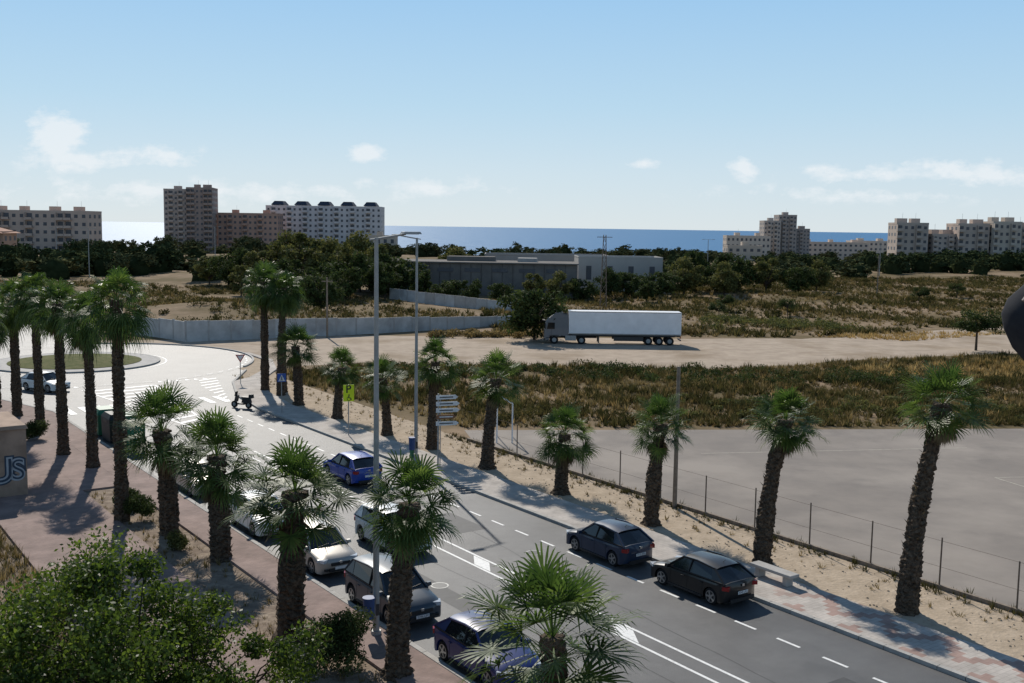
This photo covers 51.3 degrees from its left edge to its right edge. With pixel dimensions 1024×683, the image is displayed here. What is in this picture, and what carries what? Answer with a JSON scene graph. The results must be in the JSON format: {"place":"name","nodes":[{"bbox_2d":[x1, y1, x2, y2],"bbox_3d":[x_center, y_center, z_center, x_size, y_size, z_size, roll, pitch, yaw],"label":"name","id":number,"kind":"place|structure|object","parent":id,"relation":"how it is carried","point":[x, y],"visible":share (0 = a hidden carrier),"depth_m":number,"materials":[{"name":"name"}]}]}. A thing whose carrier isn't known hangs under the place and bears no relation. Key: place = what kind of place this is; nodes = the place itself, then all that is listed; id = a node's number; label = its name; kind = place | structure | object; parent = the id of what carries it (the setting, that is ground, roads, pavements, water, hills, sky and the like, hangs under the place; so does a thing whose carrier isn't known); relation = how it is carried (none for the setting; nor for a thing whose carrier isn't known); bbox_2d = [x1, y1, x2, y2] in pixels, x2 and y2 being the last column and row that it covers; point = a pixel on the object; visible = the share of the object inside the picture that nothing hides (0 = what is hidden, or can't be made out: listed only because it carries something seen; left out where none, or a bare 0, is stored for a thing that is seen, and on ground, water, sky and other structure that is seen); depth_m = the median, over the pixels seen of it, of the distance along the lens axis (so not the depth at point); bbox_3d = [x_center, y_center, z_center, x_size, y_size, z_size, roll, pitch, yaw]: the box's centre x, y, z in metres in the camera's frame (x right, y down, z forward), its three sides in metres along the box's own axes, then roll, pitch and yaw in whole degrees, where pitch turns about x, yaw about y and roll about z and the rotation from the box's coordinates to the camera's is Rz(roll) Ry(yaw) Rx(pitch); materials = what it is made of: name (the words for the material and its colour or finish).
{"place":"outdoors","nodes":[
{"label":"outdoors","id":0,"kind":"place"},
{"bbox_2d":[0,400,466,682],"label":"pavement","id":1,"kind":"structure","parent":0,"point":[49,512],"depth_m":48.36,"materials":[{"name":"red brick"}]},
{"bbox_2d":[266,206,384,245],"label":"walls","id":2,"kind":"structure","parent":0,"point":[344,218],"depth_m":628.22,"materials":[{"name":"white paint"}]},
{"bbox_2d":[267,207,383,242],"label":"windows","id":3,"kind":"structure","parent":2,"relation":"attached to","point":[321,225],"depth_m":628.13,"materials":[{"name":"black glass"}]},
{"bbox_2d":[362,232,421,634],"bbox_3d":[-4.063,3.223,35.990,2.198,13.800,0.520,-3,7,-35],"label":"street lamp","id":4,"kind":"object","parent":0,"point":[371,602],"visible":0.94,"depth_m":35.64,"materials":[{"name":"metal"}]},
{"bbox_2d":[0,324,968,682],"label":"road","id":5,"kind":"structure","parent":0,"point":[726,638],"depth_m":42.41,"materials":[{"name":"grey asphalt"}]},
{"bbox_2d":[0,352,160,373],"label":"roundabout island","id":6,"kind":"structure","parent":5,"relation":"on","point":[75,364],"depth_m":103.74,"materials":[{"name":"concrete"}]},
{"bbox_2d":[230,490,282,536],"bbox_3d":[-11.616,7.793,49.215,2.120,1.636,4.262,-3,7,-35],"label":"parked car","id":7,"kind":"object","parent":5,"relation":"on","point":[246,525],"visible":0.28,"depth_m":48.63,"materials":[{"name":"white paint"}]},
{"bbox_2d":[280,517,357,574],"bbox_3d":[-8.041,8.363,44.182,2.120,1.680,4.362,-3,7,-35],"label":"parked car","id":8,"kind":"object","parent":5,"relation":"on","point":[338,557],"visible":0.41,"depth_m":42.85,"materials":[{"name":"silver paint"}]},
{"bbox_2d":[323,450,382,485],"bbox_3d":[-8.862,6.795,58.963,2.120,1.622,4.262,-3,7,-35],"label":"driving car","id":9,"kind":"object","parent":5,"relation":"on","point":[351,467],"visible":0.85,"depth_m":57.72,"materials":[{"name":"blue paint"}]},
{"bbox_2d":[344,551,440,623],"bbox_3d":[-4.390,8.932,38.953,2.180,1.766,4.515,-3,7,-35],"label":"parked car","id":10,"kind":"object","parent":5,"relation":"on","point":[358,576],"visible":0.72,"depth_m":38.49,"materials":[{"name":"paint"}]},
{"bbox_2d":[354,502,431,554],"bbox_3d":[-5.224,8.097,46.768,2.140,1.738,4.362,-3,7,-35],"label":"driving car","id":11,"kind":"object","parent":5,"relation":"on","point":[360,521],"visible":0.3,"depth_m":47.07,"materials":[{"name":"white paint"}]},
{"bbox_2d":[0,344,886,682],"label":"road markings","id":12,"kind":"object","parent":5,"relation":"on","point":[484,566],"visible":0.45,"depth_m":44.52,"materials":[{"name":"paint"}]},
{"bbox_2d":[432,610,540,682],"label":"parked car","id":13,"kind":"object","parent":5,"relation":"on","point":[453,635],"visible":0.59,"depth_m":33.44,"materials":[{"name":"blue paint"}]},
{"bbox_2d":[1,343,987,682],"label":"kerb","id":14,"kind":"structure","parent":5,"relation":"on","point":[785,609],"depth_m":40.71,"materials":[{"name":"concrete"}]},
{"bbox_2d":[243,452,855,682],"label":"asphalt repairs","id":15,"kind":"structure","parent":5,"relation":"on","point":[446,594],"depth_m":40.95,"materials":[{"name":"grey asphalt"}]},
{"bbox_2d":[566,518,654,566],"bbox_3d":[4.140,8.391,45.835,2.100,1.622,4.215,-3,7,-35],"label":"parked car","id":16,"kind":"object","parent":5,"relation":"on","point":[616,542],"visible":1,"depth_m":44.71,"materials":[{"name":"blue paint"}]},
{"bbox_2d":[650,550,757,604],"bbox_3d":[7.375,8.928,41.543,2.140,1.564,4.365,-3,7,-35],"label":"parked car","id":17,"kind":"object","parent":5,"relation":"on","point":[713,577],"visible":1,"depth_m":40.44,"materials":[{"name":"black paint"}]},
{"bbox_2d":[102,222,887,255],"bbox_3d":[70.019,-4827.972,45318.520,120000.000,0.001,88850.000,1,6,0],"label":"sea","id":18,"kind":"structure","parent":0,"point":[474,238],"depth_m":3602.36,"materials":[{"name":"blue liquid"}]},
{"bbox_2d":[0,250,1023,439],"bbox_3d":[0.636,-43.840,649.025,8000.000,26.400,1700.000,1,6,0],"label":"ground","id":19,"kind":"structure","parent":0,"point":[179,278],"depth_m":161.27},
{"bbox_2d":[0,429,27,496],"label":"walls","id":20,"kind":"structure","parent":19,"relation":"on","point":[12,442],"depth_m":53.82,"materials":[{"name":"grey concrete"}]},
{"bbox_2d":[0,276,31,416],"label":"palm tree","id":21,"kind":"object","parent":19,"relation":"on","point":[16,388],"visible":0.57,"depth_m":75.20,"materials":[{"name":"green plant"}]},
{"bbox_2d":[4,270,54,421],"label":"palm tree","id":22,"kind":"object","parent":19,"relation":"on","point":[28,280],"visible":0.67,"depth_m":70.81,"materials":[{"name":"green plant"}]},
{"bbox_2d":[0,212,101,251],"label":"walls","id":23,"kind":"structure","parent":19,"relation":"on","point":[79,228],"depth_m":460.62,"materials":[{"name":"beige paint"}]},
{"bbox_2d":[0,213,100,249],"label":"windows","id":24,"kind":"structure","parent":23,"relation":"attached to","point":[60,215],"depth_m":460.54,"materials":[{"name":"black glass"}]},
{"bbox_2d":[22,277,85,454],"bbox_3d":[-27.019,1.504,63.567,3.760,10.710,3.881,-5,8,-43],"label":"palm tree","id":25,"kind":"object","parent":19,"relation":"on","point":[56,293],"visible":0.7,"depth_m":63.11,"materials":[{"name":"green plant"}]},
{"bbox_2d":[52,290,109,467],"bbox_3d":[-23.852,2.176,59.725,3.352,10.284,3.277,-3,7,-30],"label":"palm tree","id":26,"kind":"object","parent":19,"relation":"on","point":[80,341],"visible":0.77,"depth_m":59.49,"materials":[{"name":"green plant"}]},
{"bbox_2d":[163,186,186,251],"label":"tower block","id":27,"kind":"structure","parent":19,"relation":"on","point":[174,212],"depth_m":586.90,"materials":[{"name":"concrete"}]},
{"bbox_2d":[0,488,394,682],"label":"planting strip","id":28,"kind":"object","parent":19,"relation":"on","point":[207,577],"visible":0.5,"depth_m":41.90,"materials":[{"name":"soil"}]},
{"bbox_2d":[0,518,74,680],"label":"verge weeds","id":29,"kind":"object","parent":28,"relation":"on","point":[18,554],"visible":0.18,"depth_m":42.68,"materials":[{"name":"green plant"}]},
{"bbox_2d":[0,524,209,682],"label":"shrubby tree","id":30,"kind":"object","parent":28,"relation":"on","point":[100,643],"visible":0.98,"depth_m":26.02,"materials":[{"name":"green plant"}]},
{"bbox_2d":[71,265,157,522],"bbox_3d":[-18.253,2.459,49.574,3.627,12.038,3.573,1,6,0],"label":"palm tree","id":31,"kind":"object","parent":28,"relation":"on","point":[117,327],"visible":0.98,"depth_m":49.15,"materials":[{"name":"green plant"}]},
{"bbox_2d":[109,380,207,536],"bbox_3d":[-15.536,5.198,47.514,4.823,7.117,4.478,1,6,0],"label":"palm tree","id":32,"kind":"object","parent":28,"relation":"on","point":[154,404],"visible":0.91,"depth_m":47.25,"materials":[{"name":"green plant"}]},
{"bbox_2d":[165,405,264,563],"bbox_3d":[-12.300,5.877,44.341,4.073,6.534,3.988,4,7,27],"label":"palm tree","id":33,"kind":"object","parent":28,"relation":"on","point":[218,497],"visible":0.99,"depth_m":43.94,"materials":[{"name":"green plant"}]},
{"bbox_2d":[92,490,378,682],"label":"verge weeds","id":34,"kind":"object","parent":28,"relation":"on","point":[191,559],"visible":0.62,"depth_m":43.13,"materials":[{"name":"green plant"}]},
{"bbox_2d":[219,434,361,644],"bbox_3d":[-7.456,6.671,35.883,4.845,6.908,4.297,1,6,0],"label":"palm tree","id":35,"kind":"object","parent":28,"relation":"on","point":[295,530],"visible":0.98,"depth_m":35.48,"materials":[{"name":"green plant"}]},
{"bbox_2d":[305,604,375,676],"bbox_3d":[-5.529,9.422,33.769,2.344,1.809,2.579,1,6,0],"label":"hedge bush","id":36,"kind":"object","parent":28,"relation":"on","point":[348,628],"visible":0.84,"depth_m":33.50,"materials":[{"name":"green plant"}]},
{"bbox_2d":[354,448,462,682],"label":"palm tree","id":37,"kind":"object","parent":28,"relation":"on","point":[406,533],"visible":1,"depth_m":32.69,"materials":[{"name":"green plant"}]},
{"bbox_2d":[451,542,650,682],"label":"palm tree","id":38,"kind":"object","parent":28,"relation":"on","point":[547,583],"visible":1,"depth_m":23.88,"materials":[{"name":"green plant"}]},
{"bbox_2d":[186,180,217,252],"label":"tower block","id":39,"kind":"structure","parent":19,"relation":"on","point":[201,208],"depth_m":588.41,"materials":[{"name":"concrete"}]},
{"bbox_2d":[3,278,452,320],"bbox_3d":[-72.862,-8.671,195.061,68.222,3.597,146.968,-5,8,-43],"label":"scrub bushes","id":40,"kind":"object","parent":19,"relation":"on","point":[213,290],"visible":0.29,"depth_m":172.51,"materials":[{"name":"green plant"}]},
{"bbox_2d":[127,589,333,682],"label":"shrubby tree","id":41,"kind":"object","parent":19,"relation":"on","point":[289,664],"visible":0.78,"depth_m":28.01,"materials":[{"name":"green plant"}]},
{"bbox_2d":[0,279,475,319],"bbox_3d":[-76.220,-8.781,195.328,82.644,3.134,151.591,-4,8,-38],"label":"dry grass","id":42,"kind":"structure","parent":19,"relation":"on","point":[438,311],"depth_m":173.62,"materials":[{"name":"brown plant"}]},
{"bbox_2d":[0,278,476,320],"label":"scrub grass","id":43,"kind":"structure","parent":19,"relation":"on","point":[235,303],"depth_m":176.41,"materials":[{"name":"brown plant"}]},
{"bbox_2d":[217,214,282,247],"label":"walls","id":44,"kind":"structure","parent":19,"relation":"on","point":[252,225],"depth_m":601.85,"materials":[{"name":"beige paint"}]},
{"bbox_2d":[280,231,323,272],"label":"broadleaf tree","id":45,"kind":"object","parent":19,"relation":"on","point":[289,252],"visible":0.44,"depth_m":224.99,"materials":[{"name":"green plant"}]},
{"bbox_2d":[298,275,344,309],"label":"broadleaf tree","id":46,"kind":"object","parent":19,"relation":"on","point":[313,295],"visible":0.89,"depth_m":170.83,"materials":[{"name":"green plant"}]},
{"bbox_2d":[132,316,511,341],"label":"panel wall","id":47,"kind":"structure","parent":19,"relation":"on","point":[196,331],"depth_m":133.25,"materials":[{"name":"concrete"}]},
{"bbox_2d":[300,236,354,271],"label":"broadleaf tree","id":48,"kind":"object","parent":19,"relation":"on","point":[314,258],"visible":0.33,"depth_m":217.68,"materials":[{"name":"green plant"}]},
{"bbox_2d":[0,239,688,276],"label":"distant trees","id":49,"kind":"object","parent":19,"relation":"on","point":[99,255],"visible":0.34,"depth_m":288.35,"materials":[{"name":"green plant"}]},
{"bbox_2d":[321,266,369,298],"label":"broadleaf tree","id":50,"kind":"object","parent":19,"relation":"on","point":[353,282],"visible":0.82,"depth_m":194.03,"materials":[{"name":"green plant"}]},
{"bbox_2d":[328,230,388,291],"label":"broadleaf tree","id":51,"kind":"object","parent":19,"relation":"on","point":[359,242],"visible":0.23,"depth_m":214.44,"materials":[{"name":"green plant"}]},
{"bbox_2d":[364,262,403,298],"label":"broadleaf tree","id":52,"kind":"object","parent":19,"relation":"on","point":[386,282],"visible":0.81,"depth_m":198.71,"materials":[{"name":"green plant"}]},
{"bbox_2d":[365,255,428,293],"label":"broadleaf tree","id":53,"kind":"object","parent":19,"relation":"on","point":[398,267],"visible":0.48,"depth_m":211.72,"materials":[{"name":"green plant"}]},
{"bbox_2d":[15,247,877,280],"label":"distant trees","id":54,"kind":"object","parent":19,"relation":"on","point":[57,268],"visible":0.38,"depth_m":277.73,"materials":[{"name":"green plant"}]},
{"bbox_2d":[389,288,511,311],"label":"boundary wall","id":55,"kind":"structure","parent":19,"relation":"on","point":[443,299],"depth_m":188.12,"materials":[{"name":"concrete"}]},
{"bbox_2d":[17,234,886,262],"bbox_3d":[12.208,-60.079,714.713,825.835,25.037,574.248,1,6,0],"label":"distant trees","id":56,"kind":"object","parent":19,"relation":"on","point":[197,249],"visible":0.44,"depth_m":502.93,"materials":[{"name":"green plant"}]},
{"bbox_2d":[387,259,578,297],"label":"walls","id":57,"kind":"structure","parent":19,"relation":"on","point":[514,277],"depth_m":218.68,"materials":[{"name":"grey concrete"}]},
{"bbox_2d":[485,252,604,261],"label":"roof","id":58,"kind":"structure","parent":57,"relation":"on","point":[538,256],"depth_m":259.28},
{"bbox_2d":[496,288,570,339],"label":"broadleaf tree","id":59,"kind":"object","parent":19,"relation":"on","point":[529,309],"visible":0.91,"depth_m":130.92,"materials":[{"name":"green plant"}]},
{"bbox_2d":[425,320,696,337],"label":"scrub bushes","id":60,"kind":"object","parent":19,"relation":"on","point":[475,333],"visible":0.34,"depth_m":135.85,"materials":[{"name":"green plant"}]},
{"bbox_2d":[574,255,662,290],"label":"warehouse","id":61,"kind":"structure","parent":19,"relation":"on","point":[589,267],"depth_m":239.54,"materials":[{"name":"grey metal"}]},
{"bbox_2d":[379,360,928,386],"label":"scrub bushes","id":62,"kind":"object","parent":19,"relation":"on","point":[604,372],"visible":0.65,"depth_m":100.57,"materials":[{"name":"green plant"}]},
{"bbox_2d":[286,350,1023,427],"bbox_3d":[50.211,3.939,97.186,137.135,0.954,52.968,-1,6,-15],"label":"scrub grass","id":63,"kind":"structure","parent":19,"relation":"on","point":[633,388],"depth_m":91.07,"materials":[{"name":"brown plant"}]},
{"bbox_2d":[287,350,1023,427],"bbox_3d":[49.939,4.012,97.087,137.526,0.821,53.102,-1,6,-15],"label":"dry grass","id":64,"kind":"structure","parent":19,"relation":"on","point":[672,383],"depth_m":91.20,"materials":[{"name":"brown plant"}]},
{"bbox_2d":[639,271,683,295],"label":"broadleaf tree","id":65,"kind":"object","parent":19,"relation":"on","point":[664,280],"visible":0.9,"depth_m":216.64,"materials":[{"name":"green plant"}]},
{"bbox_2d":[665,256,706,294],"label":"broadleaf tree","id":66,"kind":"object","parent":19,"relation":"on","point":[691,275],"visible":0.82,"depth_m":222.94,"materials":[{"name":"green plant"}]},
{"bbox_2d":[705,261,742,296],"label":"broadleaf tree","id":67,"kind":"object","parent":19,"relation":"on","point":[728,281],"visible":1,"depth_m":220.53,"materials":[{"name":"green plant"}]},
{"bbox_2d":[712,252,761,289],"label":"broadleaf tree","id":68,"kind":"object","parent":19,"relation":"on","point":[746,271],"visible":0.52,"depth_m":235.50,"materials":[{"name":"green plant"}]},
{"bbox_2d":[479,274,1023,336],"bbox_3d":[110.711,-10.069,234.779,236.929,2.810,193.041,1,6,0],"label":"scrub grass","id":69,"kind":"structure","parent":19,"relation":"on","point":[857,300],"depth_m":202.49,"materials":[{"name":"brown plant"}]},
{"bbox_2d":[479,274,1023,336],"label":"dry grass","id":70,"kind":"structure","parent":19,"relation":"on","point":[820,315],"depth_m":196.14,"materials":[{"name":"brown plant"}]},
{"bbox_2d":[751,257,782,289],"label":"broadleaf tree","id":71,"kind":"object","parent":19,"relation":"on","point":[765,270],"visible":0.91,"depth_m":238.72,"materials":[{"name":"green plant"}]},
{"bbox_2d":[696,312,870,331],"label":"scrub bushes","id":72,"kind":"object","parent":19,"relation":"on","point":[780,322],"visible":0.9,"depth_m":157.54,"materials":[{"name":"green plant"}]},
{"bbox_2d":[774,212,796,253],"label":"tower block","id":73,"kind":"structure","parent":19,"relation":"on","point":[788,233],"depth_m":708.81,"materials":[{"name":"concrete"}]},
{"bbox_2d":[775,266,817,291],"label":"broadleaf tree","id":74,"kind":"object","parent":19,"relation":"on","point":[793,280],"visible":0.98,"depth_m":235.67,"materials":[{"name":"green plant"}]},
{"bbox_2d":[633,393,1023,422],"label":"scrub bushes","id":75,"kind":"object","parent":19,"relation":"on","point":[873,406],"visible":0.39,"depth_m":84.03,"materials":[{"name":"green plant"}]},
{"bbox_2d":[750,248,1023,276],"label":"distant trees","id":76,"kind":"object","parent":19,"relation":"on","point":[981,262],"visible":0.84,"depth_m":385.85,"materials":[{"name":"green plant"}]},
{"bbox_2d":[817,330,997,340],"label":"golden grass","id":77,"kind":"structure","parent":19,"relation":"on","point":[921,335],"depth_m":144.04,"materials":[{"name":"plant"}]},
{"bbox_2d":[950,308,1004,350],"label":"tree","id":78,"kind":"object","parent":19,"relation":"on","point":[984,325],"visible":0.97,"depth_m":126.89,"materials":[{"name":"green plant"}]},
{"bbox_2d":[0,0,1023,232],"label":"sky","id":79,"kind":"structure","parent":0,"point":[860,116],"materials":[{"name":"blue"}]},
{"bbox_2d":[101,328,1016,368],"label":"dirt track","id":80,"kind":"structure","parent":0,"point":[734,352],"depth_m":125.05,"materials":[{"name":"beige soil"}]},
{"bbox_2d":[542,310,681,345],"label":"articulated lorry","id":81,"kind":"object","parent":80,"relation":"on","point":[579,326],"visible":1,"depth_m":128.99,"materials":[{"name":"metal"}]},
{"bbox_2d":[234,352,1023,682],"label":"pavement","id":82,"kind":"structure","parent":0,"point":[968,658],"depth_m":41.92,"materials":[{"name":"concrete"}]},
{"bbox_2d":[392,234,420,459],"bbox_3d":[-6.187,0.487,62.625,1.901,13.500,0.520,-3,7,-35],"label":"street lamp","id":83,"kind":"object","parent":82,"relation":"on","point":[413,443],"visible":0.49,"depth_m":63.14,"materials":[{"name":"metal"}]},
{"bbox_2d":[436,394,459,466],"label":"direction signs","id":84,"kind":"object","parent":82,"relation":"on","point":[440,410],"visible":1,"depth_m":61.27,"materials":[{"name":"metal"}]},
{"bbox_2d":[239,357,1023,660],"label":"sand verge","id":85,"kind":"structure","parent":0,"point":[832,579],"depth_m":48.09,"materials":[{"name":"beige sand"}]},
{"bbox_2d":[240,260,282,390],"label":"palm tree","id":86,"kind":"object","parent":85,"relation":"on","point":[263,271],"visible":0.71,"depth_m":88.50,"materials":[{"name":"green plant"}]},
{"bbox_2d":[257,271,309,395],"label":"palm tree","id":87,"kind":"object","parent":85,"relation":"on","point":[282,305],"visible":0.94,"depth_m":86.68,"materials":[{"name":"green plant"}]},
{"bbox_2d":[264,321,321,405],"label":"palm tree","id":88,"kind":"object","parent":85,"relation":"on","point":[295,355],"visible":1,"depth_m":82.18,"materials":[{"name":"green plant"}]},
{"bbox_2d":[317,345,364,418],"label":"palm tree","id":89,"kind":"object","parent":85,"relation":"on","point":[339,378],"visible":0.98,"depth_m":77.11,"materials":[{"name":"green plant"}]},
{"bbox_2d":[357,354,409,435],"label":"palm tree","id":90,"kind":"object","parent":85,"relation":"on","point":[385,389],"visible":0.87,"depth_m":71.06,"materials":[{"name":"green plant"}]},
{"bbox_2d":[413,334,461,449],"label":"palm tree","id":91,"kind":"object","parent":85,"relation":"on","point":[434,378],"visible":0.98,"depth_m":66.36,"materials":[{"name":"green plant"}]},
{"bbox_2d":[467,347,527,469],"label":"palm tree","id":92,"kind":"object","parent":85,"relation":"on","point":[493,403],"visible":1,"depth_m":61.51,"materials":[{"name":"green plant"}]},
{"bbox_2d":[533,402,600,495],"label":"palm tree","id":93,"kind":"object","parent":85,"relation":"on","point":[565,455],"visible":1,"depth_m":55.91,"materials":[{"name":"green plant"}]},
{"bbox_2d":[234,375,1015,628],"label":"verge weeds","id":94,"kind":"object","parent":85,"relation":"on","point":[678,512],"visible":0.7,"depth_m":54.33,"materials":[{"name":"green plant"}]},
{"bbox_2d":[626,392,694,527],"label":"palm tree","id":95,"kind":"object","parent":85,"relation":"on","point":[657,447],"visible":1,"depth_m":50.17,"materials":[{"name":"green plant"}]},
{"bbox_2d":[444,432,1023,621],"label":"verge weeds","id":96,"kind":"object","parent":85,"relation":"on","point":[855,563],"visible":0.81,"depth_m":50.25,"materials":[{"name":"green plant"}]},
{"bbox_2d":[467,411,1023,615],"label":"wire fence","id":97,"kind":"object","parent":85,"relation":"on","point":[876,567],"visible":0.73,"depth_m":47.37,"materials":[{"name":"metal"}]},
{"bbox_2d":[743,385,829,564],"bbox_3d":[11.429,5.548,44.695,3.484,7.801,3.401,-1,6,-14],"label":"palm tree","id":98,"kind":"object","parent":85,"relation":"on","point":[783,444],"visible":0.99,"depth_m":44.46,"materials":[{"name":"green plant"}]},
{"bbox_2d":[893,358,998,616],"bbox_3d":[15.564,5.351,38.879,3.732,9.550,3.640,1,6,0],"label":"palm tree","id":99,"kind":"object","parent":85,"relation":"on","point":[940,428],"visible":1,"depth_m":38.67,"materials":[{"name":"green plant"}]},
{"bbox_2d":[465,429,1023,609],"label":"parking lot","id":100,"kind":"structure","parent":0,"point":[975,504],"depth_m":58.90,"materials":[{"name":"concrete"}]},
{"bbox_2d":[887,224,928,264],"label":"walls","id":101,"kind":"structure","parent":0,"point":[909,238],"depth_m":448.10,"materials":[{"name":"white paint"}]},
{"bbox_2d":[852,357,1023,377],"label":"golden grass","id":102,"kind":"structure","parent":0,"point":[964,364],"depth_m":109.12,"materials":[{"name":"plant"}]},
{"bbox_2d":[1001,285,1023,359],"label":"folded parasol","id":103,"kind":"object","parent":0,"point":[1012,313],"visible":1,"depth_m":5.57,"materials":[{"name":"fabric"}]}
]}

